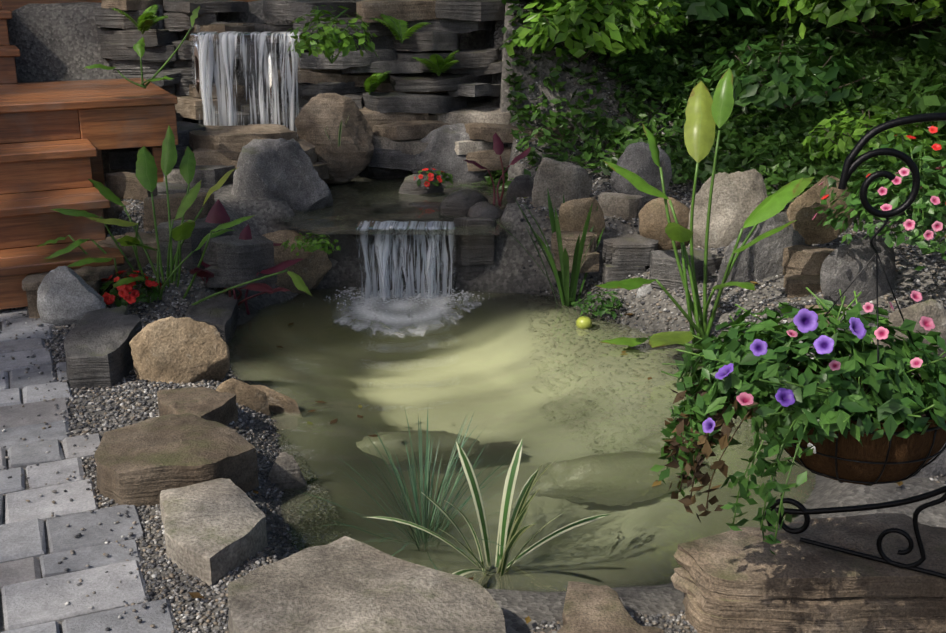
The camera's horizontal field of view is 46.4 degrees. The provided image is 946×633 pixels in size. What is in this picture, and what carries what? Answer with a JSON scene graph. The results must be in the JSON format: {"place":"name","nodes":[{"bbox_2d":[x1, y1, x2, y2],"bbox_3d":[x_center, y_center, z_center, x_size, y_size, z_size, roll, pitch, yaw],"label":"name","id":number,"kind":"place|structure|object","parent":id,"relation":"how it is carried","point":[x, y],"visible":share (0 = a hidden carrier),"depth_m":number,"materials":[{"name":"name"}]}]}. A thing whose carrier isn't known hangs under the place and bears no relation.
{"place":"outdoors","nodes":[
{"label":"outdoors","id":0,"kind":"place"},
{"bbox_2d":[0,306,178,632],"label":"paver path","id":1,"kind":"structure","parent":0,"point":[32,602],"depth_m":2.83,"materials":[{"name":"concrete"}]},
{"bbox_2d":[0,308,177,632],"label":"gravel spill","id":2,"kind":"object","parent":1,"relation":"on","point":[144,606],"visible":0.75,"depth_m":3.04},
{"bbox_2d":[62,182,239,402],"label":"gravel","id":3,"kind":"structure","parent":0,"point":[124,398],"depth_m":4.60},
{"bbox_2d":[0,0,945,632],"bbox_3d":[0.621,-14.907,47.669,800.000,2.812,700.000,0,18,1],"label":"ground","id":4,"kind":"structure","parent":0,"point":[54,42],"depth_m":5.13,"materials":[{"name":"gravel"}]},
{"bbox_2d":[37,266,105,325],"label":"rock","id":5,"kind":"object","parent":4,"relation":"on","point":[66,295],"visible":0.81,"depth_m":4.35,"materials":[{"name":"stone"}]},
{"bbox_2d":[22,257,135,317],"bbox_3d":[-1.663,-0.128,4.679,0.395,0.231,0.624,4,19,13],"label":"flat rock","id":6,"kind":"object","parent":4,"relation":"on","point":[92,277],"visible":0.21,"depth_m":4.48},
{"bbox_2d":[64,305,141,388],"bbox_3d":[-1.318,0.135,3.986,0.243,0.235,0.534,-2,18,-5],"label":"flat rock","id":7,"kind":"object","parent":4,"relation":"on","point":[97,347],"visible":0.75,"depth_m":3.81,"materials":[{"name":"stone"}]},
{"bbox_2d":[97,232,159,270],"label":"step rock","id":8,"kind":"object","parent":4,"relation":"on","point":[148,239],"visible":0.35,"depth_m":4.74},
{"bbox_2d":[0,0,258,309],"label":"deck steps","id":9,"kind":"structure","parent":4,"relation":"on","point":[92,119],"depth_m":5.08,"materials":[{"name":"brown wood"}]},
{"bbox_2d":[98,270,161,306],"bbox_3d":[-1.426,-0.121,4.561,0.270,0.139,0.257,0,18,1],"label":"begonia plant","id":10,"kind":"object","parent":4,"relation":"on","point":[127,293],"visible":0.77,"depth_m":4.49,"materials":[{"name":"red plant"}]},
{"bbox_2d":[106,172,157,201],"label":"step rock","id":11,"kind":"object","parent":4,"relation":"on","point":[124,185],"visible":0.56,"depth_m":5.14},
{"bbox_2d":[31,199,279,449],"bbox_3d":[-1.440,-0.085,4.404,0.695,0.435,2.494,-9,20,-25],"label":"gravel strip","id":12,"kind":"object","parent":4,"relation":"on","point":[141,402],"visible":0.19,"depth_m":3.69,"materials":[{"name":"gravel"}]},
{"bbox_2d":[37,126,311,304],"bbox_3d":[-1.237,-0.352,4.523,1.192,0.802,0.565,0,18,1],"label":"broad-leaved plant","id":13,"kind":"object","parent":4,"relation":"on","point":[146,171],"visible":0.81,"depth_m":4.56,"materials":[{"name":"green plant"}]},
{"bbox_2d":[94,413,258,506],"bbox_3d":[-0.849,0.412,3.101,0.435,0.155,0.394,17,24,42],"label":"rock slab","id":14,"kind":"object","parent":4,"relation":"on","point":[145,462],"visible":0.98,"depth_m":3.01,"materials":[{"name":"stone"}]},
{"bbox_2d":[143,192,214,232],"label":"step rock","id":15,"kind":"object","parent":4,"relation":"on","point":[175,200],"visible":0.56,"depth_m":4.91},
{"bbox_2d":[129,316,229,383],"bbox_3d":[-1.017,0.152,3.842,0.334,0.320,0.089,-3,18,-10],"label":"round rock","id":16,"kind":"object","parent":4,"relation":"on","point":[178,350],"visible":0.83,"depth_m":3.81,"materials":[{"name":"stone"}]},
{"bbox_2d":[64,426,299,632],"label":"gravel strip","id":17,"kind":"object","parent":4,"relation":"on","point":[258,559],"visible":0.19,"depth_m":2.69,"materials":[{"name":"gravel"}]},
{"bbox_2d":[157,219,232,270],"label":"step rock","id":18,"kind":"object","parent":4,"relation":"on","point":[202,229],"visible":0.5,"depth_m":4.68,"materials":[{"name":"stone"}]},
{"bbox_2d":[157,387,237,425],"bbox_3d":[-0.889,0.304,3.493,0.302,0.116,0.208,13,22,35],"label":"rock slab","id":19,"kind":"object","parent":4,"relation":"on","point":[205,403],"visible":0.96,"depth_m":3.45,"materials":[{"name":"stone"}]},
{"bbox_2d":[185,292,238,343],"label":"dark rock","id":20,"kind":"object","parent":4,"relation":"on","point":[220,312],"visible":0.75,"depth_m":4.54,"materials":[{"name":"stone"}]},
{"bbox_2d":[160,478,267,585],"bbox_3d":[-0.657,0.543,2.768,0.249,0.123,0.408,-13,22,-34],"label":"rock slab","id":21,"kind":"object","parent":4,"relation":"on","point":[215,530],"visible":0.98,"depth_m":2.69,"materials":[{"name":"stone"}]},
{"bbox_2d":[147,199,281,299],"bbox_3d":[-1.114,-0.219,4.665,0.605,0.465,0.459,0,18,1],"label":"purple plant","id":22,"kind":"object","parent":4,"relation":"on","point":[217,213],"visible":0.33,"depth_m":4.75,"materials":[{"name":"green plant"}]},
{"bbox_2d":[201,235,276,287],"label":"step rock","id":23,"kind":"object","parent":4,"relation":"on","point":[232,260],"visible":0.9,"depth_m":4.67,"materials":[{"name":"stone"}]},
{"bbox_2d":[216,378,269,415],"bbox_3d":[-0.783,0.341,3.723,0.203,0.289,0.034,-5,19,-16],"label":"tan rock","id":24,"kind":"object","parent":4,"relation":"on","point":[253,398],"visible":0.25,"depth_m":3.69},
{"bbox_2d":[232,161,328,179],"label":"rock wall","id":25,"kind":"structure","parent":4,"relation":"on","point":[321,168],"depth_m":5.66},
{"bbox_2d":[193,139,316,167],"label":"rock wall","id":26,"kind":"structure","parent":25,"relation":"on","point":[204,156],"depth_m":5.53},
{"bbox_2d":[189,124,297,150],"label":"rock wall","id":27,"kind":"structure","parent":26,"relation":"on","point":[230,138],"depth_m":5.60,"materials":[{"name":"stone"}]},
{"bbox_2d":[231,138,332,210],"bbox_3d":[-0.931,-0.610,5.411,0.498,0.519,0.222,-6,19,-18],"label":"boulder","id":28,"kind":"object","parent":4,"relation":"on","point":[281,169],"visible":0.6,"depth_m":5.31,"materials":[{"name":"stone"}]},
{"bbox_2d":[267,452,306,488],"bbox_3d":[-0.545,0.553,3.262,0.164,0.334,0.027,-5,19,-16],"label":"tan rock","id":29,"kind":"object","parent":4,"relation":"on","point":[285,472],"visible":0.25,"depth_m":3.22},
{"bbox_2d":[262,230,331,293],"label":"tan rock","id":30,"kind":"object","parent":4,"relation":"on","point":[311,269],"visible":0.33,"depth_m":5.06,"materials":[{"name":"stone"}]},
{"bbox_2d":[228,536,505,632],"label":"rock","id":31,"kind":"object","parent":4,"relation":"on","point":[345,584],"visible":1,"depth_m":2.27,"materials":[{"name":"stone"}]},
{"bbox_2d":[270,171,511,234],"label":"pool water","id":32,"kind":"structure","parent":4,"relation":"on","point":[356,199],"depth_m":5.37,"materials":[{"name":"green liquid"}]},
{"bbox_2d":[295,93,373,183],"bbox_3d":[-0.740,-0.950,5.913,0.414,0.489,0.163,-2,18,-5],"label":"tan rock","id":33,"kind":"object","parent":32,"relation":"on","point":[348,159],"visible":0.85,"depth_m":5.86,"materials":[{"name":"stone"}]},
{"bbox_2d":[439,189,488,214],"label":"rock","id":34,"kind":"object","parent":32,"relation":"in","point":[461,202],"visible":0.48,"depth_m":5.28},
{"bbox_2d":[411,123,505,182],"bbox_3d":[-0.049,-0.854,6.084,0.592,0.418,0.151,-3,18,-10],"label":"grey rock","id":35,"kind":"object","parent":4,"relation":"on","point":[439,153],"visible":0.4,"depth_m":6.00,"materials":[{"name":"stone"}]},
{"bbox_2d":[368,148,416,170],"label":"rock wall","id":36,"kind":"structure","parent":35,"relation":"on","point":[389,158],"depth_m":6.01,"materials":[{"name":"stone"}]},
{"bbox_2d":[372,135,427,154],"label":"rock wall","id":37,"kind":"structure","parent":36,"relation":"on","point":[413,146],"depth_m":5.99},
{"bbox_2d":[371,120,450,140],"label":"rock wall","id":38,"kind":"structure","parent":37,"relation":"on","point":[404,130],"depth_m":6.01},
{"bbox_2d":[359,107,428,127],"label":"rock wall","id":39,"kind":"structure","parent":38,"relation":"on","point":[373,118],"depth_m":6.05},
{"bbox_2d":[297,93,362,108],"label":"rock wall","id":40,"kind":"structure","parent":39,"relation":"on","point":[355,97],"depth_m":6.19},
{"bbox_2d":[286,82,366,95],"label":"rock wall","id":41,"kind":"structure","parent":40,"relation":"on","point":[306,89],"depth_m":6.14,"materials":[{"name":"stone"}]},
{"bbox_2d":[264,69,372,86],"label":"rock wall","id":42,"kind":"structure","parent":41,"relation":"on","point":[315,77],"depth_m":6.13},
{"bbox_2d":[452,217,496,264],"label":"rock","id":43,"kind":"object","parent":4,"relation":"on","point":[472,249],"visible":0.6,"depth_m":5.08,"materials":[{"name":"stone"}]},
{"bbox_2d":[435,0,525,20],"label":"rock wall","id":44,"kind":"structure","parent":4,"relation":"on","point":[478,10],"depth_m":6.01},
{"bbox_2d":[466,146,510,170],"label":"rock wall","id":45,"kind":"structure","parent":4,"relation":"on","point":[489,159],"depth_m":6.01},
{"bbox_2d":[454,140,503,154],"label":"rock wall","id":46,"kind":"structure","parent":45,"relation":"on","point":[465,147],"depth_m":6.00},
{"bbox_2d":[465,123,573,142],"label":"rock wall","id":47,"kind":"structure","parent":46,"relation":"on","point":[483,131],"depth_m":5.97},
{"bbox_2d":[431,101,510,124],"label":"rock wall","id":48,"kind":"structure","parent":47,"relation":"on","point":[483,112],"depth_m":6.09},
{"bbox_2d":[357,92,466,112],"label":"rock wall","id":49,"kind":"structure","parent":48,"relation":"on","point":[384,102],"depth_m":6.04,"materials":[{"name":"stone"}]},
{"bbox_2d":[374,79,446,93],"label":"rock wall","id":50,"kind":"structure","parent":49,"relation":"on","point":[385,86],"depth_m":6.16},
{"bbox_2d":[340,60,432,73],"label":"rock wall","id":51,"kind":"structure","parent":50,"relation":"on","point":[394,66],"depth_m":6.09,"materials":[{"name":"stone"}]},
{"bbox_2d":[395,47,498,69],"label":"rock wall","id":52,"kind":"structure","parent":51,"relation":"on","point":[475,58],"depth_m":6.08,"materials":[{"name":"stone"}]},
{"bbox_2d":[393,30,460,51],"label":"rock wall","id":53,"kind":"structure","parent":52,"relation":"on","point":[439,40],"depth_m":6.06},
{"bbox_2d":[383,72,491,91],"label":"stone slab","id":54,"kind":"structure","parent":49,"relation":"on","point":[418,82],"depth_m":6.08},
{"bbox_2d":[532,157,592,209],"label":"rock","id":55,"kind":"object","parent":4,"relation":"on","point":[568,180],"visible":0.65,"depth_m":5.16,"materials":[{"name":"stone"}]},
{"bbox_2d":[504,0,655,61],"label":"bush","id":56,"kind":"object","parent":4,"relation":"on","point":[591,41],"visible":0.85,"depth_m":5.72,"materials":[{"name":"green plant"}]},
{"bbox_2d":[557,581,664,632],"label":"round rock","id":57,"kind":"object","parent":4,"relation":"on","point":[589,608],"visible":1,"depth_m":2.31,"materials":[{"name":"stone"}]},
{"bbox_2d":[534,0,687,42],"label":"bush","id":58,"kind":"object","parent":4,"relation":"on","point":[665,23],"visible":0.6,"depth_m":5.82,"materials":[{"name":"green plant"}]},
{"bbox_2d":[598,192,643,219],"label":"step rock","id":59,"kind":"object","parent":4,"relation":"on","point":[623,206],"visible":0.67,"depth_m":5.11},
{"bbox_2d":[601,234,658,283],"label":"step rock","id":60,"kind":"object","parent":4,"relation":"on","point":[624,257],"visible":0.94,"depth_m":4.88,"materials":[{"name":"stone"}]},
{"bbox_2d":[610,142,671,201],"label":"rock","id":61,"kind":"object","parent":4,"relation":"on","point":[636,158],"visible":0.65,"depth_m":5.19,"materials":[{"name":"stone"}]},
{"bbox_2d":[639,197,689,249],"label":"rock","id":62,"kind":"object","parent":4,"relation":"on","point":[653,222],"visible":0.65,"depth_m":4.91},
{"bbox_2d":[588,0,781,28],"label":"bush","id":63,"kind":"object","parent":4,"relation":"on","point":[714,10],"visible":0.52,"depth_m":6.33,"materials":[{"name":"green plant"}]},
{"bbox_2d":[649,249,722,290],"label":"step rock","id":64,"kind":"object","parent":4,"relation":"on","point":[664,270],"visible":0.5,"depth_m":4.68,"materials":[{"name":"stone"}]},
{"bbox_2d":[484,0,945,225],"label":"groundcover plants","id":65,"kind":"object","parent":4,"relation":"on","point":[908,56],"visible":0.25,"depth_m":5.91,"materials":[{"name":"green plant"}]},
{"bbox_2d":[812,126,945,270],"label":"flowering bush","id":66,"kind":"object","parent":65,"relation":"on","point":[928,207],"visible":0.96,"depth_m":4.00,"materials":[{"name":"green plant"}]},
{"bbox_2d":[688,169,766,248],"bbox_3d":[1.138,-0.441,4.862,0.373,0.438,0.114,4,18,12],"label":"rock","id":67,"kind":"object","parent":4,"relation":"on","point":[738,197],"visible":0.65,"depth_m":4.83,"materials":[{"name":"stone"}]},
{"bbox_2d":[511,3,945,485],"bbox_3d":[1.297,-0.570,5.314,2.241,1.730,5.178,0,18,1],"label":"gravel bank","id":68,"kind":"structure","parent":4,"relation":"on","point":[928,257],"depth_m":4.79,"materials":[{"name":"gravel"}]},
{"bbox_2d":[551,231,599,272],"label":"step rock","id":69,"kind":"object","parent":68,"relation":"on","point":[590,263],"visible":0.73,"depth_m":4.90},
{"bbox_2d":[559,197,604,239],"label":"rock","id":70,"kind":"object","parent":69,"relation":"on","point":[573,214],"visible":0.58,"depth_m":4.93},
{"bbox_2d":[596,68,813,347],"bbox_3d":[0.914,-0.366,4.178,0.911,1.086,0.644,0,18,1],"label":"broad-leaved plant","id":71,"kind":"object","parent":68,"relation":"on","point":[706,113],"visible":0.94,"depth_m":4.23,"materials":[{"name":"green plant"}]},
{"bbox_2d":[716,212,811,289],"bbox_3d":[1.243,-0.143,4.638,0.491,0.610,0.079,-5,19,-16],"label":"rock","id":72,"kind":"object","parent":4,"relation":"on","point":[761,259],"visible":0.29,"depth_m":4.56,"materials":[{"name":"stone"}]},
{"bbox_2d":[787,175,853,244],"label":"rock","id":73,"kind":"object","parent":72,"relation":"on","point":[801,210],"visible":0.75,"depth_m":4.56,"materials":[{"name":"stone"}]},
{"bbox_2d":[684,33,876,118],"bbox_3d":[1.635,-1.284,5.824,1.014,0.412,0.908,0,18,1],"label":"bush","id":74,"kind":"object","parent":4,"relation":"on","point":[776,92],"visible":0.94,"depth_m":5.63,"materials":[{"name":"green plant"}]},
{"bbox_2d":[671,513,945,632],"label":"slate rock","id":75,"kind":"object","parent":4,"relation":"on","point":[745,580],"visible":0.92,"depth_m":2.39,"materials":[{"name":"stone"}]},
{"bbox_2d":[764,113,945,578],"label":"iron plant stand","id":76,"kind":"object","parent":75,"relation":"on","point":[850,165],"visible":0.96,"depth_m":2.30,"materials":[{"name":"metal"}]},
{"bbox_2d":[650,253,945,554],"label":"hanging basket","id":77,"kind":"object","parent":76,"relation":"attached to","point":[866,412],"visible":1,"depth_m":1.93,"materials":[{"name":"plant"}]},
{"bbox_2d":[782,245,834,275],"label":"step rock","id":78,"kind":"object","parent":4,"relation":"on","point":[802,260],"visible":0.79,"depth_m":4.52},
{"bbox_2d":[762,0,945,46],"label":"shrub","id":79,"kind":"object","parent":4,"relation":"on","point":[928,25],"visible":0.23,"depth_m":6.46,"materials":[{"name":"green plant"}]},
{"bbox_2d":[765,0,945,38],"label":"bush","id":80,"kind":"object","parent":4,"relation":"on","point":[818,11],"visible":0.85,"depth_m":5.81,"materials":[{"name":"green plant"}]},
{"bbox_2d":[820,232,895,304],"bbox_3d":[1.508,-0.153,4.327,0.323,0.361,0.084,-3,18,-10],"label":"rock","id":81,"kind":"object","parent":4,"relation":"on","point":[842,266],"visible":0.73,"depth_m":4.29,"materials":[{"name":"stone"}]},
{"bbox_2d":[801,106,945,163],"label":"bush","id":82,"kind":"object","parent":4,"relation":"on","point":[843,145],"visible":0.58,"depth_m":5.11,"materials":[{"name":"green plant"}]},
{"bbox_2d":[871,299,945,375],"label":"rock","id":83,"kind":"object","parent":4,"relation":"on","point":[935,310],"visible":0.27,"depth_m":3.72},
{"bbox_2d":[907,71,945,129],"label":"bush","id":84,"kind":"object","parent":4,"relation":"on","point":[934,101],"visible":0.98,"depth_m":5.08,"materials":[{"name":"green plant"}]},
{"label":"upper pool water","id":85,"kind":"object","parent":4,"relation":"on","visible":0},
{"bbox_2d":[190,31,302,137],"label":"waterfall","id":86,"kind":"object","parent":85,"relation":"on","point":[270,80],"visible":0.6,"depth_m":5.95,"materials":[{"name":"white"}]},
{"bbox_2d":[197,31,296,130],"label":"fall strands","id":87,"kind":"object","parent":86,"relation":"attached to","point":[203,73],"visible":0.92,"depth_m":5.93},
{"bbox_2d":[227,287,815,591],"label":"pond water","id":88,"kind":"structure","parent":0,"point":[547,380],"depth_m":3.65,"materials":[{"name":"green liquid"}]},
{"bbox_2d":[356,221,455,297],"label":"waterfall","id":89,"kind":"object","parent":88,"relation":"on","point":[422,225],"visible":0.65,"depth_m":5.03,"materials":[{"name":"white"}]},
{"bbox_2d":[356,221,439,299],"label":"fall strands","id":90,"kind":"object","parent":89,"relation":"attached to","point":[381,244],"visible":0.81,"depth_m":5.00},
{"bbox_2d":[297,406,522,569],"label":"ornamental grass","id":91,"kind":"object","parent":88,"relation":"on","point":[425,505],"visible":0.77,"depth_m":2.97,"materials":[{"name":"green plant"}]},
{"bbox_2d":[367,438,611,575],"bbox_3d":[0.068,0.485,2.760,0.528,0.374,0.448,-14,23,-37],"label":"plant","id":92,"kind":"object","parent":88,"relation":"on","point":[510,533],"visible":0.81,"depth_m":2.81,"materials":[{"name":"green plant"}]},
{"bbox_2d":[493,188,603,306],"bbox_3d":[0.363,-0.300,4.904,0.417,0.501,0.452,9,20,26],"label":"iris plant","id":93,"kind":"object","parent":88,"relation":"on","point":[562,282],"visible":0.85,"depth_m":4.84,"materials":[{"name":"green plant"}]},
{"bbox_2d":[529,610,696,632],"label":"gravel","id":94,"kind":"structure","parent":0,"point":[637,615],"depth_m":2.44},
{"bbox_3d":[-1.455,-1.135,6.419,0.624,0.096,0.277,0,20,6],"label":"rock wall","id":95,"kind":"object","parent":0,"visible":0},
{"bbox_2d":[241,102,296,119],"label":"stone slab","id":96,"kind":"structure","parent":95,"relation":"on","point":[246,108],"depth_m":6.32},
{"bbox_3d":[-0.765,-1.278,6.459,0.346,0.087,0.259,0,19,4],"label":"rock wall","id":97,"kind":"object","parent":96,"relation":"on","visible":0},
{"bbox_2d":[268,85,283,93],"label":"waterfall","id":98,"kind":"structure","parent":97,"relation":"on","point":[279,87],"depth_m":6.39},
{"bbox_2d":[282,57,340,71],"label":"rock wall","id":99,"kind":"structure","parent":98,"relation":"on","point":[319,70],"depth_m":6.17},
{"bbox_2d":[299,49,396,69],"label":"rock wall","id":100,"kind":"structure","parent":99,"relation":"on","point":[350,59],"depth_m":6.07,"materials":[{"name":"stone"}]},
{"bbox_2d":[288,29,405,52],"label":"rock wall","id":101,"kind":"structure","parent":100,"relation":"on","point":[382,41],"depth_m":6.13,"materials":[{"name":"stone"}]},
{"bbox_2d":[287,5,378,63],"bbox_3d":[-0.502,-1.008,3.943,0.327,0.205,0.305,0,18,1],"label":"fern","id":102,"kind":"object","parent":101,"relation":"on","point":[329,44],"visible":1,"depth_m":3.91,"materials":[{"name":"green plant"}]},
{"bbox_2d":[293,17,391,35],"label":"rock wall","id":103,"kind":"structure","parent":101,"relation":"on","point":[377,28],"depth_m":6.04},
{"bbox_2d":[263,0,356,21],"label":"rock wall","id":104,"kind":"structure","parent":103,"relation":"on","point":[291,10],"depth_m":6.10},
{"bbox_2d":[356,0,438,22],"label":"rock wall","id":105,"kind":"structure","parent":103,"relation":"on","point":[408,10],"depth_m":6.01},
{"bbox_2d":[404,18,491,32],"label":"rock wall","id":106,"kind":"structure","parent":101,"relation":"on","point":[452,25],"depth_m":6.09,"materials":[{"name":"stone"}]},
{"bbox_3d":[-1.459,-1.085,6.513,0.541,0.138,0.244,0,18,4],"label":"rock wall","id":107,"kind":"object","parent":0,"visible":0},
{"bbox_2d":[197,111,265,125],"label":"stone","id":108,"kind":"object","parent":107,"relation":"on","point":[240,116],"depth_m":6.23,"materials":[{"name":"stone"}]},
{"bbox_2d":[172,93,249,119],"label":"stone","id":109,"kind":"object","parent":108,"relation":"on","point":[186,106],"depth_m":6.22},
{"bbox_2d":[160,84,174,93],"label":"rock wall","id":110,"kind":"structure","parent":109,"relation":"on","point":[170,88],"depth_m":6.30,"materials":[{"name":"stone"}]},
{"bbox_2d":[117,72,180,86],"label":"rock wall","id":111,"kind":"structure","parent":110,"relation":"on","point":[175,76],"depth_m":6.23,"materials":[{"name":"stone"}]},
{"bbox_2d":[112,60,173,75],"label":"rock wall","id":112,"kind":"structure","parent":111,"relation":"on","point":[125,67],"depth_m":6.25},
{"bbox_2d":[100,42,176,61],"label":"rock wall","id":113,"kind":"structure","parent":112,"relation":"on","point":[118,51],"depth_m":6.21,"materials":[{"name":"stone"}]},
{"bbox_2d":[96,28,179,46],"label":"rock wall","id":114,"kind":"structure","parent":113,"relation":"on","point":[151,37],"depth_m":6.19,"materials":[{"name":"stone"}]},
{"bbox_2d":[94,7,166,29],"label":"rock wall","id":115,"kind":"structure","parent":114,"relation":"on","point":[107,17],"depth_m":6.17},
{"bbox_2d":[164,12,218,31],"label":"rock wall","id":116,"kind":"structure","parent":114,"relation":"on","point":[177,21],"depth_m":6.25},
{"bbox_2d":[163,0,249,13],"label":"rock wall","id":117,"kind":"structure","parent":116,"relation":"on","point":[206,6],"depth_m":6.25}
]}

